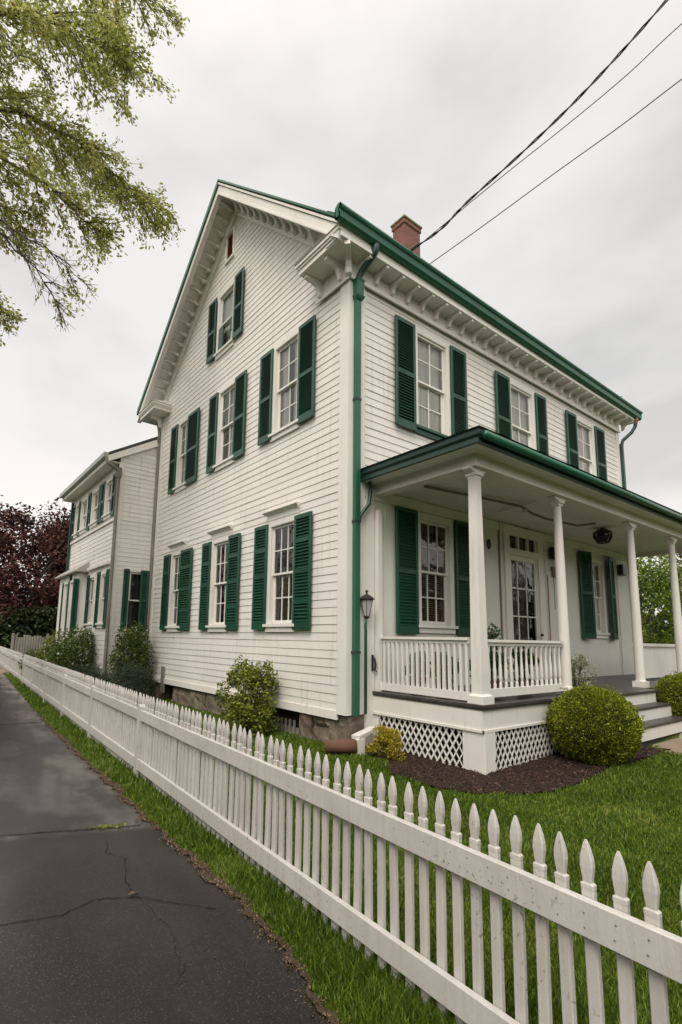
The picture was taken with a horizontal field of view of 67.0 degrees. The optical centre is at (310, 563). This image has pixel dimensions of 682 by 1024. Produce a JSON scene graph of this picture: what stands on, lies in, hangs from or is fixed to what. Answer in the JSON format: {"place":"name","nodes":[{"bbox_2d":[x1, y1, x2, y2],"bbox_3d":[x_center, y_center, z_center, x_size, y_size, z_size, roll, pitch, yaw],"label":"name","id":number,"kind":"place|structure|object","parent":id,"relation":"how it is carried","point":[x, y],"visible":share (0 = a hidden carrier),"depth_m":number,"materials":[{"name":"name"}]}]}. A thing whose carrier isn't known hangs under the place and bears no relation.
{"place":"outdoors","nodes":[
{"label":"outdoors","id":0,"kind":"place"},
{"bbox_2d":[0,0,681,622],"label":"sky","id":1,"kind":"structure","parent":0,"point":[387,110],"materials":[{"name":"white"}]},
{"bbox_2d":[1,651,681,1023],"bbox_3d":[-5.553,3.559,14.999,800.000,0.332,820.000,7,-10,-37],"label":"lawn","id":2,"kind":"structure","parent":0,"point":[483,843],"depth_m":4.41,"materials":[{"name":"plant"}]},
{"bbox_2d":[0,666,7,672],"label":"drive","id":3,"kind":"structure","parent":2,"relation":"on","point":[2,670],"depth_m":21.65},
{"bbox_2d":[0,495,14,601],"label":"copper beech tree","id":4,"kind":"object","parent":2,"relation":"on","point":[1,504],"visible":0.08,"depth_m":36.54,"materials":[{"name":"red plant"}]},
{"bbox_2d":[0,605,57,652],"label":"dark hedge","id":5,"kind":"object","parent":2,"relation":"on","point":[48,623],"visible":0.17,"depth_m":30.34,"materials":[{"name":"green plant"}]},
{"bbox_2d":[18,648,44,675],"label":"green shrub","id":6,"kind":"object","parent":2,"relation":"on","point":[32,653],"visible":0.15,"depth_m":16.74,"materials":[{"name":"green plant"}]},
{"bbox_2d":[10,633,55,654],"bbox_3d":[-14.731,4.711,28.683,3.520,1.600,0.110,7,-10,-37],"label":"wooden fence","id":7,"kind":"object","parent":2,"relation":"on","point":[14,637],"visible":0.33,"depth_m":28.13,"materials":[{"name":"grey wood"}]},
{"bbox_2d":[0,497,70,642],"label":"copper beech tree","id":8,"kind":"object","parent":2,"relation":"on","point":[51,540],"visible":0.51,"depth_m":32.65,"materials":[{"name":"red plant"}]},
{"bbox_2d":[28,555,64,604],"bbox_3d":[-16.894,2.138,39.687,9.614,10.014,9.901,7,-10,-37],"label":"copper beech tree","id":9,"kind":"object","parent":2,"relation":"on","point":[52,574],"visible":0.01,"depth_m":36.74,"materials":[{"name":"red plant"}]},
{"bbox_2d":[38,630,58,660],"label":"lime bush","id":10,"kind":"object","parent":2,"relation":"on","point":[45,648],"visible":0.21,"depth_m":15.56,"materials":[{"name":"green plant"}]},
{"bbox_2d":[43,638,76,663],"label":"flowering shrub","id":11,"kind":"object","parent":2,"relation":"on","point":[55,651],"visible":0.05,"depth_m":14.21,"materials":[{"name":"green plant"}]},
{"bbox_2d":[35,625,98,681],"bbox_3d":[-6.197,2.551,13.444,1.801,2.164,1.480,7,-10,-37],"label":"flowering shrub","id":12,"kind":"object","parent":2,"relation":"on","point":[83,641],"visible":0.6,"depth_m":13.27,"materials":[{"name":"green plant"}]},
{"bbox_2d":[66,661,107,682],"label":"juniper bush","id":13,"kind":"object","parent":2,"relation":"on","point":[76,669],"visible":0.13,"depth_m":12.80,"materials":[{"name":"green plant"}]},
{"bbox_2d":[0,0,189,346],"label":"maple tree","id":14,"kind":"object","parent":2,"relation":"on","point":[111,36],"visible":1,"depth_m":9.33,"materials":[{"name":"green plant"}]},
{"bbox_2d":[55,436,157,685],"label":"house wing","id":15,"kind":"structure","parent":2,"relation":"on","point":[104,586],"depth_m":13.81,"materials":[{"name":"white wood"}]},
{"bbox_2d":[60,582,67,635],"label":"window","id":16,"kind":"structure","parent":15,"relation":"in","point":[65,584],"depth_m":16.14,"materials":[{"name":"paint"}]},
{"bbox_2d":[65,580,73,636],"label":"window","id":17,"kind":"structure","parent":15,"relation":"in","point":[71,582],"depth_m":15.52,"materials":[{"name":"paint"}]},
{"bbox_2d":[72,503,78,538],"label":"window","id":18,"kind":"structure","parent":15,"relation":"in","point":[77,506],"depth_m":16.98,"materials":[{"name":"paint"}]},
{"bbox_2d":[77,496,87,534],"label":"window","id":19,"kind":"structure","parent":15,"relation":"in","point":[82,527],"depth_m":16.38,"materials":[{"name":"paint"}]},
{"bbox_2d":[83,574,95,627],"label":"window","id":20,"kind":"structure","parent":15,"relation":"in","point":[92,582],"depth_m":14.60,"materials":[{"name":"paint"}]},
{"bbox_2d":[88,487,98,528],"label":"window","id":21,"kind":"structure","parent":15,"relation":"in","point":[93,519],"depth_m":15.36,"materials":[{"name":"paint"}]},
{"bbox_2d":[101,476,112,520],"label":"window","id":22,"kind":"structure","parent":15,"relation":"in","point":[108,490],"depth_m":14.26,"materials":[{"name":"paint"}]},
{"bbox_2d":[95,570,133,627],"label":"window","id":23,"kind":"structure","parent":15,"relation":"in","point":[102,582],"depth_m":13.63,"materials":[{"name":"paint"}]},
{"bbox_2d":[123,568,148,634],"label":"window","id":24,"kind":"structure","parent":15,"relation":"in","point":[137,572],"depth_m":13.65,"materials":[{"name":"paint"}]},
{"bbox_2d":[84,660,158,701],"bbox_3d":[-4.293,2.711,11.711,1.848,1.047,1.606,7,-10,-37],"label":"juniper bush","id":25,"kind":"object","parent":2,"relation":"on","point":[131,672],"visible":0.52,"depth_m":11.69,"materials":[{"name":"green plant"}]},
{"bbox_2d":[104,620,154,696],"bbox_3d":[-4.455,2.369,12.651,1.303,1.948,1.133,7,-10,-37],"label":"flowering shrub","id":26,"kind":"object","parent":2,"relation":"on","point":[137,649],"visible":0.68,"depth_m":12.60,"materials":[{"name":"green plant"}]},
{"bbox_2d":[0,673,329,1023],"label":"walkway","id":27,"kind":"structure","parent":2,"relation":"on","point":[113,959],"depth_m":2.90,"materials":[{"name":"grey asphalt"}]},
{"bbox_2d":[0,722,215,977],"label":"walkway cracks","id":28,"kind":"object","parent":27,"relation":"on","point":[106,897],"visible":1,"depth_m":3.13,"materials":[{"name":"black asphalt"}]},
{"bbox_2d":[90,822,129,828],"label":"weeds","id":29,"kind":"object","parent":27,"relation":"on","point":[107,825],"visible":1,"depth_m":4.31,"materials":[{"name":"green plant"}]},
{"bbox_2d":[39,715,338,1023],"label":"dirt edge","id":30,"kind":"object","parent":27,"relation":"on","point":[321,1009],"visible":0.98,"depth_m":3.22,"materials":[{"name":"brown soil"}]},
{"bbox_2d":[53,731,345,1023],"bbox_3d":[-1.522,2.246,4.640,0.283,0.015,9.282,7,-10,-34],"label":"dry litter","id":31,"kind":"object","parent":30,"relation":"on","point":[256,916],"visible":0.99,"depth_m":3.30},
{"bbox_2d":[214,655,281,736],"bbox_3d":[-0.993,2.113,8.305,1.067,1.285,1.156,7,-10,-37],"label":"laurel bush","id":32,"kind":"object","parent":2,"relation":"on","point":[243,710],"visible":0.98,"depth_m":8.14,"materials":[{"name":"green plant"}]},
{"bbox_2d":[0,646,681,1023],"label":"picket fence","id":33,"kind":"object","parent":2,"relation":"on","point":[126,726],"visible":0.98,"depth_m":2.45,"materials":[{"name":"paint"}]},
{"bbox_2d":[21,597,669,638],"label":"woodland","id":34,"kind":"object","parent":2,"relation":"on","point":[658,618],"depth_m":69.90,"materials":[{"name":"green plant"}]},
{"bbox_2d":[325,726,377,754],"bbox_3d":[0.602,2.422,6.971,0.864,0.337,0.353,5,-9,-26],"label":"splash trough","id":35,"kind":"object","parent":2,"relation":"on","point":[355,743],"visible":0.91,"depth_m":6.83,"materials":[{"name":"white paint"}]},
{"bbox_2d":[137,179,681,774],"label":"house","id":36,"kind":"structure","parent":2,"relation":"on","point":[327,397],"depth_m":9.13,"materials":[{"name":"paint"}]},
{"bbox_2d":[165,540,186,631],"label":"window","id":37,"kind":"structure","parent":36,"relation":"in","point":[175,548],"depth_m":12.56,"materials":[{"name":"paint"}]},
{"bbox_2d":[172,414,188,493],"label":"window","id":38,"kind":"structure","parent":36,"relation":"in","point":[182,430],"depth_m":13.07,"materials":[{"name":"paint"}]},
{"bbox_2d":[205,525,232,631],"bbox_3d":[-1.668,0.374,10.713,0.710,2.220,1.270,7,-10,-37],"label":"window","id":39,"kind":"structure","parent":36,"relation":"in","point":[219,552],"depth_m":10.81,"materials":[{"name":"paint"}]},
{"bbox_2d":[212,375,237,471],"bbox_3d":[-1.587,-2.978,11.215,0.660,2.060,1.310,7,-10,-37],"label":"window","id":40,"kind":"structure","parent":36,"relation":"in","point":[224,455],"depth_m":11.31,"materials":[{"name":"paint"}]},
{"bbox_2d":[213,278,261,360],"bbox_3d":[-1.692,-5.514,11.785,0.660,1.800,1.290,7,-10,-37],"label":"window","id":41,"kind":"structure","parent":36,"relation":"in","point":[225,299],"depth_m":11.82,"materials":[{"name":"paint"}]},
{"bbox_2d":[262,502,299,631],"bbox_3d":[-0.293,0.138,8.916,0.710,2.220,1.320,7,-10,-37],"label":"window","id":42,"kind":"structure","parent":36,"relation":"in","point":[281,519],"depth_m":8.99,"materials":[{"name":"paint"}]},
{"bbox_2d":[268,325,301,441],"bbox_3d":[-0.219,-3.213,9.426,0.660,2.060,1.320,7,-10,-37],"label":"window","id":43,"kind":"structure","parent":36,"relation":"in","point":[285,365],"depth_m":9.50,"materials":[{"name":"paint"}]},
{"bbox_2d":[360,590,374,713],"bbox_3d":[0.805,1.246,7.344,0.167,1.755,0.167,7,-10,-37],"label":"post lantern","id":44,"kind":"object","parent":36,"relation":"attached to","point":[366,599],"visible":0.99,"depth_m":7.37,"materials":[{"name":"black metal"}]},
{"bbox_2d":[371,655,376,671],"bbox_3d":[0.934,1.451,7.464,0.057,0.252,0.084,7,-10,-37],"label":"latch hook","id":45,"kind":"object","parent":36,"relation":"attached to","point":[373,661],"visible":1,"depth_m":7.47,"materials":[{"name":"black metal"}]},
{"bbox_2d":[405,651,430,686],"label":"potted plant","id":46,"kind":"object","parent":36,"relation":"on","point":[419,666],"visible":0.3,"depth_m":7.39,"materials":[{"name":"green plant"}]},
{"bbox_2d":[412,325,450,440],"bbox_3d":[2.128,-3.137,9.119,1.030,1.965,0.205,7,-10,-37],"label":"window","id":47,"kind":"structure","parent":36,"relation":"in","point":[433,405],"depth_m":9.24,"materials":[{"name":"paint"}]},
{"bbox_2d":[418,512,457,633],"bbox_3d":[1.936,0.180,8.824,1.370,2.150,0.660,7,-10,-37],"label":"window","id":48,"kind":"structure","parent":36,"relation":"in","point":[435,533],"depth_m":8.83,"materials":[{"name":"paint"}]},
{"bbox_2d":[487,622,509,688],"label":"potted plant","id":49,"kind":"object","parent":36,"relation":"on","point":[493,635],"visible":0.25,"depth_m":7.34,"materials":[{"name":"green plant"}]},
{"bbox_2d":[424,485,595,526],"bbox_3d":[3.557,-0.888,8.692,4.309,0.182,0.804,7,-10,-37],"label":"ceiling conduit","id":50,"kind":"object","parent":36,"relation":"attached to","point":[525,510],"visible":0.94,"depth_m":8.47,"materials":[{"name":"grey metal"}]},
{"bbox_2d":[484,378,536,449],"bbox_3d":[4.289,-2.831,11.046,1.440,2.130,0.617,7,-10,-37],"label":"window","id":51,"kind":"structure","parent":36,"relation":"in","point":[522,406],"depth_m":11.05,"materials":[{"name":"paint"}]},
{"bbox_2d":[502,524,548,681],"bbox_3d":[4.140,0.782,10.364,1.480,3.060,0.615,7,-10,-37],"label":"door","id":52,"kind":"structure","parent":36,"relation":"in","point":[519,557],"depth_m":10.43,"materials":[{"name":"paint"}]},
{"bbox_2d":[410,0,667,250],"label":"overhead wire","id":53,"kind":"object","parent":36,"relation":"attached to","point":[553,122],"visible":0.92,"depth_m":7.09,"materials":[{"name":"black metal"}]},
{"bbox_2d":[412,23,681,250],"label":"overhead wire","id":54,"kind":"object","parent":36,"relation":"attached to","point":[569,122],"visible":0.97,"depth_m":6.90,"materials":[{"name":"black metal"}]},
{"bbox_2d":[549,547,554,559],"bbox_3d":[5.242,-0.212,10.972,0.360,0.240,0.168,7,-10,-37],"label":"wall light","id":55,"kind":"object","parent":36,"relation":"attached to","point":[551,553],"visible":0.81,"depth_m":10.86,"materials":[{"name":"black metal"}]},
{"bbox_2d":[550,567,555,608],"bbox_3d":[5.224,0.518,10.924,0.260,0.900,0.066,7,-10,-37],"label":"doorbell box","id":56,"kind":"object","parent":36,"relation":"attached to","point":[553,572],"visible":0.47,"depth_m":10.89,"materials":[{"name":"grey metal"}]},
{"bbox_2d":[430,79,681,263],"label":"overhead wire","id":57,"kind":"object","parent":36,"relation":"attached to","point":[563,166],"visible":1,"depth_m":7.28,"materials":[{"name":"black metal"}]},
{"bbox_2d":[557,650,598,687],"bbox_3d":[4.160,1.688,8.061,0.580,0.656,0.607,7,-10,-37],"label":"variegated shrub","id":58,"kind":"object","parent":36,"relation":"on","point":[582,661],"visible":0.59,"depth_m":7.97,"materials":[{"name":"green plant"}]},
{"bbox_2d":[574,415,596,475],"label":"window","id":59,"kind":"structure","parent":36,"relation":"in","point":[586,438],"depth_m":12.74,"materials":[{"name":"paint"}]},
{"bbox_2d":[589,558,610,638],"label":"window","id":60,"kind":"structure","parent":36,"relation":"in","point":[597,564],"depth_m":12.27,"materials":[{"name":"paint"}]},
{"bbox_2d":[593,528,615,543],"bbox_3d":[5.851,-0.560,10.268,0.346,0.291,0.358,7,-10,-37],"label":"cage lamp","id":61,"kind":"object","parent":36,"relation":"hanging from","point":[603,535],"visible":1,"depth_m":10.19,"materials":[{"name":"black metal"}]},
{"bbox_2d":[617,564,626,575],"bbox_3d":[7.799,0.161,12.878,0.260,0.260,0.168,7,-10,-37],"label":"wall light","id":62,"kind":"object","parent":36,"relation":"attached to","point":[621,569],"visible":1,"depth_m":12.79,"materials":[{"name":"black metal"}]},
{"bbox_2d":[278,752,679,970],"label":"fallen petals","id":63,"kind":"object","parent":2,"relation":"on","point":[546,819],"visible":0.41,"depth_m":3.80,"materials":[{"name":"white plant"}]},
{"bbox_2d":[365,737,662,794],"bbox_3d":[2.474,2.515,6.923,3.746,0.156,2.914,7,-10,-37],"label":"mulch bed","id":64,"kind":"object","parent":2,"relation":"on","point":[569,771],"visible":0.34,"depth_m":5.99,"materials":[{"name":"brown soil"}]},
{"bbox_2d":[365,723,406,760],"bbox_3d":[0.996,2.318,6.647,0.485,0.459,0.505,7,-10,-37],"label":"golden shrub","id":65,"kind":"object","parent":64,"relation":"on","point":[388,737],"visible":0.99,"depth_m":6.58,"materials":[{"name":"yellow plant"}]},
{"bbox_2d":[542,681,649,765],"bbox_3d":[3.615,2.004,6.566,1.194,1.001,1.221,7,-10,-37],"label":"boxwood bush","id":66,"kind":"object","parent":64,"relation":"on","point":[592,723],"visible":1,"depth_m":6.25,"materials":[{"name":"green plant"}]},
{"bbox_2d":[638,558,668,643],"bbox_3d":[16.808,1.103,31.304,10.317,10.837,9.691,7,-10,-37],"label":"olive green tree","id":67,"kind":"object","parent":2,"relation":"on","point":[653,621],"depth_m":28.71,"materials":[{"name":"green plant"}]},
{"bbox_2d":[636,555,681,643],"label":"willow bush","id":68,"kind":"object","parent":2,"relation":"on","point":[653,588],"visible":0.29,"depth_m":19.68,"materials":[{"name":"green plant"}]},
{"bbox_2d":[645,553,681,594],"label":"olive green tree","id":69,"kind":"object","parent":2,"relation":"on","point":[678,561],"visible":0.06,"depth_m":29.40,"materials":[{"name":"green plant"}]},
{"bbox_2d":[651,670,681,715],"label":"boxwood bush","id":70,"kind":"object","parent":2,"relation":"on","point":[670,689],"visible":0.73,"depth_m":8.41,"materials":[{"name":"green plant"}]},
{"bbox_2d":[430,651,458,689],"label":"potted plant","id":71,"kind":"object","parent":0,"point":[446,670],"visible":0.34,"depth_m":6.99,"materials":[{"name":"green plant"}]},
{"bbox_2d":[469,650,497,687],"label":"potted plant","id":72,"kind":"object","parent":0,"point":[491,661],"visible":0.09,"depth_m":6.84,"materials":[{"name":"green plant"}]},
{"bbox_2d":[508,646,539,694],"bbox_3d":[3.074,1.518,7.407,0.423,0.708,0.403,7,-10,-37],"label":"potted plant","id":73,"kind":"object","parent":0,"point":[523,660],"visible":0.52,"depth_m":7.34,"materials":[{"name":"green plant"}]},
{"bbox_2d":[652,733,681,753],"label":"garden path","id":74,"kind":"structure","parent":0,"point":[675,745],"depth_m":7.09,"materials":[{"name":"beige concrete"}]}
]}

